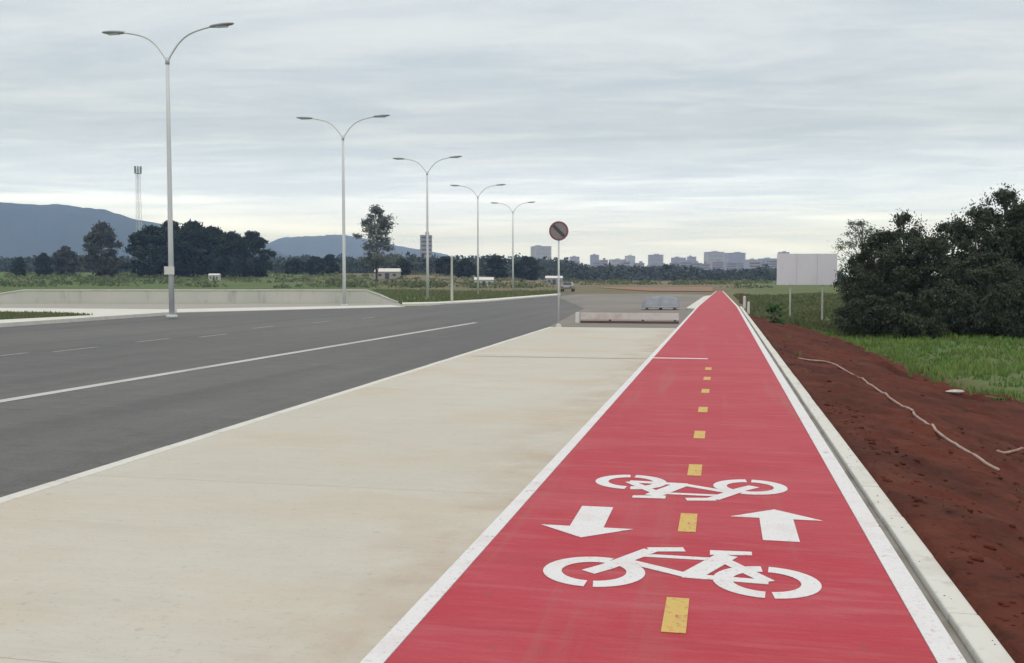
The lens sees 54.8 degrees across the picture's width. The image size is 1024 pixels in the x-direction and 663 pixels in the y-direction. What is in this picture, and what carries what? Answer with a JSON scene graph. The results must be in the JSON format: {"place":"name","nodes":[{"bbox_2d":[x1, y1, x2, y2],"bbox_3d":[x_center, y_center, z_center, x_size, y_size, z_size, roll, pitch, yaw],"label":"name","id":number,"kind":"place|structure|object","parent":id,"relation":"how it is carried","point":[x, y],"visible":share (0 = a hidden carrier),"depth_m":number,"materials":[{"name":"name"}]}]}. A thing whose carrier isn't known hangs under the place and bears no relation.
{"place":"outdoors","nodes":[
{"label":"outdoors","id":0,"kind":"place"},
{"bbox_2d":[0,202,288,259],"bbox_3d":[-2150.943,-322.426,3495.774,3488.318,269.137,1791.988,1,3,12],"label":"mountain","id":1,"kind":"structure","parent":0,"point":[27,230],"depth_m":3016.58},
{"bbox_2d":[208,274,220,280],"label":"farm building","id":2,"kind":"structure","parent":0,"point":[217,276],"depth_m":298.61,"materials":[{"name":"grey"}]},
{"bbox_2d":[0,293,583,496],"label":"road","id":3,"kind":"structure","parent":0,"point":[48,438],"depth_m":19.95,"materials":[{"name":"asphalt"}]},
{"bbox_2d":[102,22,233,316],"bbox_3d":[-15.327,-7.090,44.144,6.560,12.887,0.520,1,3,14],"label":"street lamp","id":4,"kind":"object","parent":3,"relation":"on","point":[169,269],"visible":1,"depth_m":44.11,"materials":[{"name":"metal"}]},
{"bbox_2d":[0,323,472,401],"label":"road edge line","id":5,"kind":"object","parent":3,"relation":"on","point":[75,388],"visible":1,"depth_m":18.79,"materials":[{"name":"paint"}]},
{"bbox_2d":[561,282,574,291],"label":"parked car","id":6,"kind":"object","parent":3,"relation":"on","point":[567,285],"visible":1,"depth_m":149.35,"materials":[{"name":"grey paint"}]},
{"bbox_2d":[265,235,460,259],"bbox_3d":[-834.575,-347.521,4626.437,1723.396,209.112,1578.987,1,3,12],"label":"hill","id":7,"kind":"structure","parent":0,"point":[318,246],"depth_m":4325.58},
{"bbox_2d":[0,272,1023,400],"bbox_3d":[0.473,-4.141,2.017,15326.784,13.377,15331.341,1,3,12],"label":"ground","id":8,"kind":"structure","parent":0,"point":[730,291],"depth_m":210.92,"materials":[{"name":"plant"}]},
{"bbox_2d":[10,257,26,275],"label":"tree","id":9,"kind":"object","parent":8,"relation":"on","point":[20,261],"visible":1,"depth_m":323.57,"materials":[{"name":"green plant"}]},
{"bbox_2d":[32,252,53,276],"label":"tree","id":10,"kind":"object","parent":8,"relation":"on","point":[44,265],"visible":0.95,"depth_m":328.24,"materials":[{"name":"green plant"}]},
{"bbox_2d":[48,246,81,275],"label":"tree","id":11,"kind":"object","parent":8,"relation":"on","point":[59,258],"visible":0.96,"depth_m":347.62,"materials":[{"name":"green plant"}]},
{"bbox_2d":[0,308,168,326],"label":"median kerb","id":12,"kind":"structure","parent":8,"relation":"on","point":[103,314],"depth_m":45.36,"materials":[{"name":"concrete"}]},
{"bbox_2d":[77,220,128,277],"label":"tree","id":13,"kind":"object","parent":8,"relation":"on","point":[99,233],"visible":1,"depth_m":317.17,"materials":[{"name":"green plant"}]},
{"bbox_2d":[134,166,142,276],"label":"radio mast","id":14,"kind":"object","parent":8,"relation":"on","point":[137,175],"visible":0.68,"depth_m":327.78,"materials":[{"name":"metal"}]},
{"bbox_2d":[122,225,182,276],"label":"tree","id":15,"kind":"object","parent":8,"relation":"on","point":[151,239],"visible":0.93,"depth_m":325.58,"materials":[{"name":"green plant"}]},
{"bbox_2d":[135,220,191,275],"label":"tree","id":16,"kind":"object","parent":8,"relation":"on","point":[164,227],"visible":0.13,"depth_m":346.17,"materials":[{"name":"green plant"}]},
{"bbox_2d":[166,219,216,276],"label":"tree","id":17,"kind":"object","parent":8,"relation":"on","point":[188,233],"visible":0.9,"depth_m":335.44,"materials":[{"name":"green plant"}]},
{"bbox_2d":[0,289,397,302],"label":"wall","id":18,"kind":"structure","parent":8,"relation":"on","point":[192,296],"depth_m":73.97,"materials":[{"name":"concrete"}]},
{"bbox_2d":[0,290,404,312],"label":"apron","id":19,"kind":"object","parent":8,"relation":"on","point":[152,305],"visible":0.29,"depth_m":67.29,"materials":[{"name":"concrete"}]},
{"bbox_2d":[177,305,402,311],"bbox_3d":[-13.760,-1.463,61.216,5.640,0.001,17.760,3,4,44],"label":"apron edge strip","id":20,"kind":"object","parent":19,"relation":"on","point":[247,309],"visible":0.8,"depth_m":59.95,"materials":[{"name":"concrete"}]},
{"bbox_2d":[296,114,389,305],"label":"street lamp","id":21,"kind":"object","parent":19,"relation":"on","point":[343,231],"visible":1,"depth_m":67.12,"materials":[{"name":"metal"}]},
{"bbox_2d":[182,225,231,275],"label":"tree","id":22,"kind":"object","parent":8,"relation":"on","point":[215,233],"visible":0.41,"depth_m":339.05,"materials":[{"name":"green plant"}]},
{"bbox_2d":[208,231,254,277],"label":"tree","id":23,"kind":"object","parent":8,"relation":"on","point":[235,243],"visible":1,"depth_m":326.81,"materials":[{"name":"green plant"}]},
{"bbox_2d":[234,230,276,276],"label":"tree","id":24,"kind":"object","parent":8,"relation":"on","point":[255,240],"visible":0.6,"depth_m":342.43,"materials":[{"name":"green plant"}]},
{"bbox_2d":[0,327,551,503],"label":"road kerb","id":25,"kind":"structure","parent":8,"relation":"on","point":[23,493],"depth_m":9.90,"materials":[{"name":"concrete"}]},
{"bbox_2d":[280,258,306,274],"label":"tree","id":26,"kind":"object","parent":8,"relation":"on","point":[295,266],"visible":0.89,"depth_m":397.36,"materials":[{"name":"green plant"}]},
{"bbox_2d":[303,256,328,274],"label":"tree","id":27,"kind":"object","parent":8,"relation":"on","point":[308,266],"visible":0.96,"depth_m":377.85,"materials":[{"name":"green plant"}]},
{"bbox_2d":[321,254,340,274],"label":"tree","id":28,"kind":"object","parent":8,"relation":"on","point":[330,261],"visible":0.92,"depth_m":387.64,"materials":[{"name":"green plant"}]},
{"bbox_2d":[0,327,674,662],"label":"walkway","id":29,"kind":"structure","parent":8,"relation":"on","point":[351,527],"depth_m":6.71,"materials":[{"name":"concrete"}]},
{"bbox_2d":[549,221,567,326],"bbox_3d":[1.618,-1.980,34.215,0.670,3.668,0.220,0,3,5],"label":"road sign","id":30,"kind":"object","parent":29,"relation":"on","point":[558,231],"visible":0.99,"depth_m":34.10,"materials":[{"name":"metal"}]},
{"bbox_2d":[351,204,406,279],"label":"airy tree","id":31,"kind":"object","parent":8,"relation":"on","point":[376,259],"visible":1,"depth_m":297.41,"materials":[{"name":"green plant"}]},
{"bbox_2d":[374,268,400,278],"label":"farm building","id":32,"kind":"structure","parent":8,"relation":"on","point":[388,273],"depth_m":327.10,"materials":[{"name":"grey"}]},
{"bbox_2d":[0,269,775,288],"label":"scrub","id":33,"kind":"object","parent":8,"relation":"on","point":[103,280],"visible":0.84,"depth_m":280.45,"materials":[{"name":"plant"}]},
{"bbox_2d":[386,257,415,274],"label":"tree","id":34,"kind":"object","parent":8,"relation":"on","point":[404,264],"visible":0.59,"depth_m":387.19,"materials":[{"name":"green plant"}]},
{"bbox_2d":[0,251,846,280],"bbox_3d":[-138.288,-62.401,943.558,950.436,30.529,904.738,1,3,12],"label":"wood","id":35,"kind":"object","parent":8,"relation":"on","point":[570,270],"visible":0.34,"depth_m":550.36,"materials":[{"name":"plant"}]},
{"bbox_2d":[420,232,431,257],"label":"apartment block","id":36,"kind":"structure","parent":8,"relation":"on","point":[423,244],"depth_m":893.44,"materials":[{"name":"grey"}]},
{"bbox_2d":[429,256,457,275],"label":"tree","id":37,"kind":"object","parent":8,"relation":"on","point":[442,261],"visible":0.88,"depth_m":397.57,"materials":[{"name":"green plant"}]},
{"bbox_2d":[453,258,476,276],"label":"tree","id":38,"kind":"object","parent":8,"relation":"on","point":[465,265],"visible":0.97,"depth_m":377.65,"materials":[{"name":"green plant"}]},
{"bbox_2d":[372,287,557,303],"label":"verge","id":39,"kind":"structure","parent":8,"relation":"on","point":[425,297],"depth_m":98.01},
{"bbox_2d":[393,156,461,296],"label":"street lamp","id":40,"kind":"object","parent":39,"relation":"on","point":[427,261],"visible":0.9,"depth_m":89.38,"materials":[{"name":"metal"}]},
{"bbox_2d":[451,256,452,300],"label":"slim post","id":41,"kind":"object","parent":39,"relation":"on","point":[451,278],"visible":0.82,"depth_m":75.89,"materials":[{"name":"concrete"}]},
{"bbox_2d":[450,184,505,293],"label":"street lamp","id":42,"kind":"object","parent":39,"relation":"on","point":[478,233],"visible":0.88,"depth_m":114.92,"materials":[{"name":"metal"}]},
{"bbox_2d":[491,201,534,289],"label":"street lamp","id":43,"kind":"object","parent":39,"relation":"on","point":[512,242],"visible":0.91,"depth_m":140.64,"materials":[{"name":"metal"}]},
{"bbox_2d":[402,294,557,305],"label":"verge kerb","id":44,"kind":"structure","parent":8,"relation":"on","point":[455,302],"depth_m":76.13,"materials":[{"name":"concrete"}]},
{"bbox_2d":[474,277,493,286],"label":"farm building","id":45,"kind":"structure","parent":8,"relation":"on","point":[487,280],"depth_m":243.32,"materials":[{"name":"grey"}]},
{"bbox_2d":[479,255,510,278],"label":"tree","id":46,"kind":"object","parent":8,"relation":"on","point":[494,262],"visible":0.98,"depth_m":387.39,"materials":[{"name":"green plant"}]},
{"bbox_2d":[510,256,542,279],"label":"tree","id":47,"kind":"object","parent":8,"relation":"on","point":[526,261],"visible":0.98,"depth_m":397.09,"materials":[{"name":"green plant"}]},
{"bbox_2d":[531,245,550,259],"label":"apartment block","id":48,"kind":"structure","parent":8,"relation":"on","point":[538,251],"depth_m":2629.42,"materials":[{"name":"grey"}]},
{"bbox_2d":[590,254,598,266],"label":"apartment block","id":49,"kind":"structure","parent":8,"relation":"on","point":[594,257],"depth_m":2833.97,"materials":[{"name":"grey"}]},
{"bbox_2d":[599,258,607,266],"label":"apartment block","id":50,"kind":"structure","parent":8,"relation":"on","point":[603,262],"depth_m":1477.50,"materials":[{"name":"grey"}]},
{"bbox_2d":[609,258,622,265],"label":"apartment block","id":51,"kind":"structure","parent":8,"relation":"on","point":[615,261],"depth_m":2638.36,"materials":[{"name":"grey"}]},
{"bbox_2d":[625,255,634,266],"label":"apartment block","id":52,"kind":"structure","parent":8,"relation":"on","point":[630,259],"depth_m":2831.53,"materials":[{"name":"grey"}]},
{"bbox_2d":[597,287,712,290],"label":"bare soil","id":53,"kind":"structure","parent":8,"relation":"on","point":[673,288],"depth_m":203.66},
{"bbox_2d":[648,254,662,264],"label":"apartment block","id":54,"kind":"structure","parent":8,"relation":"on","point":[656,258],"depth_m":2637.23,"materials":[{"name":"grey"}]},
{"bbox_2d":[671,257,685,262],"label":"apartment block","id":55,"kind":"structure","parent":8,"relation":"on","point":[678,259],"depth_m":2830.98,"materials":[{"name":"grey"}]},
{"bbox_2d":[689,261,701,267],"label":"apartment block","id":56,"kind":"structure","parent":8,"relation":"on","point":[696,264],"depth_m":1472.48,"materials":[{"name":"grey"}]},
{"bbox_2d":[700,262,709,270],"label":"apartment block","id":57,"kind":"structure","parent":8,"relation":"on","point":[705,266],"depth_m":1359.94,"materials":[{"name":"grey"}]},
{"bbox_2d":[704,251,724,269],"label":"apartment block","id":58,"kind":"structure","parent":8,"relation":"on","point":[711,257],"depth_m":2631.38,"materials":[{"name":"grey"}]},
{"bbox_2d":[712,260,723,269],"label":"apartment block","id":59,"kind":"structure","parent":8,"relation":"on","point":[718,264],"depth_m":1671.68,"materials":[{"name":"grey"}]},
{"bbox_2d":[726,261,736,269],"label":"apartment block","id":60,"kind":"structure","parent":8,"relation":"on","point":[730,265],"depth_m":1535.43,"materials":[{"name":"grey"}]},
{"bbox_2d":[724,252,745,270],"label":"apartment block","id":61,"kind":"structure","parent":8,"relation":"on","point":[735,257],"depth_m":2819.48,"materials":[{"name":"grey"}]},
{"bbox_2d":[745,258,757,268],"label":"apartment block","id":62,"kind":"structure","parent":8,"relation":"on","point":[747,261],"depth_m":2642.75,"materials":[{"name":"grey"}]},
{"bbox_2d":[749,259,760,269],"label":"apartment block","id":63,"kind":"structure","parent":8,"relation":"on","point":[753,264],"depth_m":1295.29,"materials":[{"name":"grey"}]},
{"bbox_2d":[767,258,776,268],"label":"apartment block","id":64,"kind":"structure","parent":8,"relation":"on","point":[773,263],"depth_m":1496.85,"materials":[{"name":"grey"}]},
{"bbox_2d":[764,305,784,323],"bbox_3d":[10.657,-0.524,39.968,0.811,1.169,0.635,-1,3,-12],"label":"shrub","id":65,"kind":"object","parent":8,"relation":"on","point":[775,308],"visible":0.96,"depth_m":39.94,"materials":[{"name":"green plant"}]},
{"bbox_2d":[777,254,836,319],"bbox_3d":[16.578,-2.405,55.556,3.328,3.941,0.145,0,3,4],"label":"billboard","id":66,"kind":"object","parent":8,"relation":"on","point":[805,269],"visible":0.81,"depth_m":55.44},
{"bbox_2d":[830,297,872,332],"bbox_3d":[15.290,-0.533,44.037,2.579,2.025,2.090,-3,4,-44],"label":"bush","id":67,"kind":"object","parent":8,"relation":"on","point":[842,316],"visible":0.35,"depth_m":43.91,"materials":[{"name":"green plant"}]},
{"bbox_2d":[739,307,975,662],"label":"drain channel","id":68,"kind":"object","parent":8,"relation":"on","point":[963,650],"visible":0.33,"depth_m":5.92,"materials":[{"name":"concrete"}]},
{"bbox_2d":[831,219,888,279],"bbox_3d":[22.220,-3.917,62.093,5.276,6.474,5.838,1,3,12],"label":"pale tree","id":69,"kind":"object","parent":8,"relation":"on","point":[860,223],"visible":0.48,"depth_m":61.80,"materials":[{"name":"green plant"}]},
{"bbox_2d":[830,251,894,316],"bbox_3d":[16.861,-1.930,47.050,3.177,4.251,3.080,1,3,10],"label":"dark tree","id":70,"kind":"object","parent":8,"relation":"on","point":[845,297],"visible":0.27,"depth_m":46.71,"materials":[{"name":"green plant"}]},
{"bbox_2d":[840,294,903,337],"bbox_3d":[15.319,-0.517,41.941,2.579,2.260,2.090,0,3,7],"label":"bush","id":71,"kind":"object","parent":8,"relation":"on","point":[854,323],"visible":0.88,"depth_m":41.72,"materials":[{"name":"green plant"}]},
{"bbox_2d":[740,306,1014,662],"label":"path kerb","id":72,"kind":"structure","parent":8,"relation":"on","point":[975,634],"depth_m":5.80,"materials":[{"name":"concrete"}]},
{"bbox_2d":[835,227,926,318],"bbox_3d":[17.124,-2.310,45.885,4.072,5.137,4.258,-3,4,-43],"label":"dark tree","id":73,"kind":"object","parent":8,"relation":"on","point":[877,242],"visible":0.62,"depth_m":45.40,"materials":[{"name":"green plant"}]},
{"bbox_2d":[874,291,929,337],"bbox_3d":[16.130,-0.551,40.923,2.089,2.362,2.579,-2,3,-27],"label":"bush","id":74,"kind":"object","parent":8,"relation":"on","point":[889,306],"visible":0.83,"depth_m":40.70,"materials":[{"name":"green plant"}]},
{"bbox_2d":[874,208,936,311],"bbox_3d":[19.264,-3.099,49.982,4.186,6.233,4.362,-1,3,-13],"label":"dark tree","id":75,"kind":"object","parent":8,"relation":"on","point":[900,221],"visible":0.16,"depth_m":49.30,"materials":[{"name":"green plant"}]},
{"bbox_2d":[801,325,1023,401],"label":"grass","id":76,"kind":"structure","parent":8,"relation":"on","point":[880,342],"depth_m":30.99,"materials":[{"name":"plant"}]},
{"bbox_2d":[865,233,975,319],"bbox_3d":[18.642,-2.195,45.140,5.174,4.789,5.337,-1,3,-22],"label":"dark tree","id":77,"kind":"object","parent":8,"relation":"on","point":[920,247],"visible":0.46,"depth_m":44.34,"materials":[{"name":"green plant"}]},
{"bbox_2d":[895,288,961,338],"bbox_3d":[17.013,-0.594,40.097,2.579,2.453,2.090,0,3,-5],"label":"bush","id":78,"kind":"object","parent":8,"relation":"on","point":[923,307],"visible":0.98,"depth_m":39.76,"materials":[{"name":"green plant"}]},
{"bbox_2d":[914,216,981,284],"bbox_3d":[22.381,-2.911,50.060,4.968,5.752,4.750,1,3,17],"label":"dark tree","id":79,"kind":"object","parent":8,"relation":"on","point":[939,227],"visible":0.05,"depth_m":49.68,"materials":[{"name":"green plant"}]},
{"bbox_2d":[935,291,995,335],"bbox_3d":[18.401,-0.545,39.979,2.579,2.210,2.089,-1,3,-22],"label":"bush","id":80,"kind":"object","parent":8,"relation":"on","point":[971,309],"visible":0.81,"depth_m":39.63,"materials":[{"name":"green plant"}]},
{"bbox_2d":[923,249,1023,334],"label":"dark tree","id":81,"kind":"object","parent":8,"relation":"on","point":[985,268],"visible":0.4,"depth_m":41.53,"materials":[{"name":"green plant"}]},
{"bbox_2d":[939,203,1023,297],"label":"dark tree","id":82,"kind":"object","parent":8,"relation":"on","point":[979,217],"visible":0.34,"depth_m":46.56,"materials":[{"name":"green plant"}]},
{"bbox_2d":[963,182,1022,265],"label":"dark tree","id":83,"kind":"object","parent":8,"relation":"on","point":[1002,196],"visible":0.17,"depth_m":49.65,"materials":[{"name":"green plant"}]},
{"bbox_2d":[970,197,1023,287],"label":"dark tree","id":84,"kind":"object","parent":8,"relation":"on","point":[1014,220],"visible":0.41,"depth_m":45.90,"materials":[{"name":"green plant"}]},
{"bbox_2d":[971,282,1023,336],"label":"bush","id":85,"kind":"object","parent":8,"relation":"on","point":[994,296],"visible":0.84,"depth_m":38.70,"materials":[{"name":"green plant"}]},
{"bbox_2d":[990,288,1023,338],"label":"bush","id":86,"kind":"object","parent":8,"relation":"on","point":[1012,327],"visible":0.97,"depth_m":37.99,"materials":[{"name":"green plant"}]},
{"bbox_2d":[0,0,1023,275],"label":"sky","id":87,"kind":"structure","parent":0,"point":[670,129],"materials":[{"name":"grey"}]},
{"bbox_2d":[545,276,562,284],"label":"farm building","id":88,"kind":"structure","parent":0,"point":[552,279],"depth_m":298.12,"materials":[{"name":"grey"}]},
{"bbox_2d":[549,294,707,327],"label":"cross street","id":89,"kind":"structure","parent":0,"point":[610,303],"depth_m":62.34,"materials":[{"name":"asphalt"}]},
{"bbox_2d":[575,312,678,323],"bbox_3d":[4.582,-0.534,39.426,4.123,0.460,0.160,1,3,12],"label":"barricade","id":90,"kind":"object","parent":89,"relation":"on","point":[638,316],"visible":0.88,"depth_m":39.37,"materials":[{"name":"concrete"}]},
{"bbox_2d":[641,296,680,309],"bbox_3d":[8.677,-1.684,57.537,2.240,0.831,1.420,0,3,6],"label":"covered heap","id":91,"kind":"object","parent":89,"relation":"on","point":[660,303],"visible":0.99,"depth_m":57.09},
{"bbox_2d":[385,291,936,662],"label":"cycle path","id":92,"kind":"structure","parent":0,"point":[504,599],"depth_m":5.85,"materials":[{"name":"red paint"}]},
{"bbox_2d":[360,291,715,662],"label":"path edge line","id":93,"kind":"object","parent":92,"relation":"on","point":[391,641],"visible":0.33,"depth_m":5.83,"materials":[{"name":"white paint"}]},
{"bbox_2d":[541,506,631,536],"bbox_3d":[0.517,1.259,6.556,0.600,0.002,0.850,1,3,12],"label":"direction arrow","id":94,"kind":"object","parent":92,"relation":"on","point":[589,521],"visible":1,"depth_m":6.46,"materials":[{"name":"white paint"}]},
{"bbox_2d":[661,597,688,633],"bbox_3d":[0.784,1.354,4.725,0.112,0.002,0.500,1,3,12],"label":"dash","id":95,"kind":"object","parent":92,"relation":"on","point":[675,616],"visible":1,"depth_m":4.71,"materials":[{"name":"yellow paint"}]},
{"bbox_2d":[543,547,821,598],"bbox_3d":[0.932,1.314,5.482,1.480,0.003,0.866,1,3,12],"label":"bicycle symbol","id":96,"kind":"object","parent":92,"relation":"on","point":[725,579],"visible":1,"depth_m":5.42,"materials":[{"name":"white paint"}]},
{"bbox_2d":[678,513,696,531],"bbox_3d":[1.163,1.261,6.520,0.112,0.002,0.500,1,3,12],"label":"dash","id":97,"kind":"object","parent":92,"relation":"on","point":[687,522],"visible":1,"depth_m":6.51,"materials":[{"name":"yellow paint"}]},
{"bbox_2d":[596,475,787,500],"bbox_3d":[1.362,1.205,7.587,1.480,0.003,0.866,1,3,12],"label":"bicycle symbol","id":98,"kind":"object","parent":92,"relation":"on","point":[720,486],"visible":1,"depth_m":7.61,"materials":[{"name":"white paint"}]},
{"bbox_2d":[687,464,701,475],"bbox_3d":[1.544,1.167,8.326,0.112,0.002,0.500,1,3,12],"label":"dash","id":99,"kind":"object","parent":92,"relation":"on","point":[694,469],"visible":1,"depth_m":8.29,"materials":[{"name":"yellow paint"}]},
{"bbox_2d":[694,431,704,438],"bbox_3d":[1.945,1.068,10.229,0.112,0.002,0.500,1,3,12],"label":"dash","id":100,"kind":"object","parent":92,"relation":"on","point":[699,434],"visible":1,"depth_m":10.23,"materials":[{"name":"yellow paint"}]},
{"bbox_2d":[731,509,821,541],"bbox_3d":[1.741,1.264,6.470,0.600,0.002,0.850,1,3,12],"label":"direction arrow","id":101,"kind":"object","parent":92,"relation":"on","point":[777,525],"visible":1,"depth_m":6.48,"materials":[{"name":"white paint"}]},
{"bbox_2d":[723,291,966,662],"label":"path edge line","id":102,"kind":"object","parent":92,"relation":"on","point":[941,645],"visible":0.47,"depth_m":5.84,"materials":[{"name":"white paint"}]},
{"bbox_2d":[686,295,709,309],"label":"pavement ramp","id":103,"kind":"structure","parent":0,"point":[694,305],"depth_m":69.00,"materials":[{"name":"concrete"}]},
{"bbox_2d":[734,291,1013,336],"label":"grass","id":104,"kind":"structure","parent":0,"point":[809,307],"depth_m":69.03,"materials":[{"name":"plant"}]},
{"bbox_2d":[749,315,1023,662],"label":"earth bank","id":105,"kind":"structure","parent":0,"point":[984,588],"depth_m":9.91,"materials":[{"name":"soil"}]},
{"bbox_2d":[798,358,999,470],"bbox_3d":[5.723,0.936,15.315,0.824,0.290,11.502,0,3,6],"label":"plastic pipe","id":106,"kind":"object","parent":105,"relation":"on","point":[983,461],"visible":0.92,"depth_m":12.33,"materials":[{"name":"plastic"}]},
{"bbox_2d":[787,333,1023,492],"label":"weeds","id":107,"kind":"object","parent":105,"relation":"on","point":[1007,395],"visible":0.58,"depth_m":22.25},
{"bbox_2d":[946,389,964,393],"bbox_3d":[8.819,1.193,19.639,0.358,0.081,0.195,0,3,1],"label":"stone","id":108,"kind":"object","parent":105,"relation":"on","point":[955,391],"visible":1,"depth_m":19.58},
{"bbox_2d":[996,447,1023,453],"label":"plastic pipe","id":109,"kind":"object","parent":105,"relation":"on","point":[1011,451],"visible":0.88,"depth_m":11.72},
{"label":"median soil","id":110,"kind":"structure","parent":0,"visible":0},
{"bbox_2d":[0,310,92,319],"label":"grass","id":111,"kind":"structure","parent":110,"relation":"on","point":[18,314],"depth_m":43.74,"materials":[{"name":"plant"}]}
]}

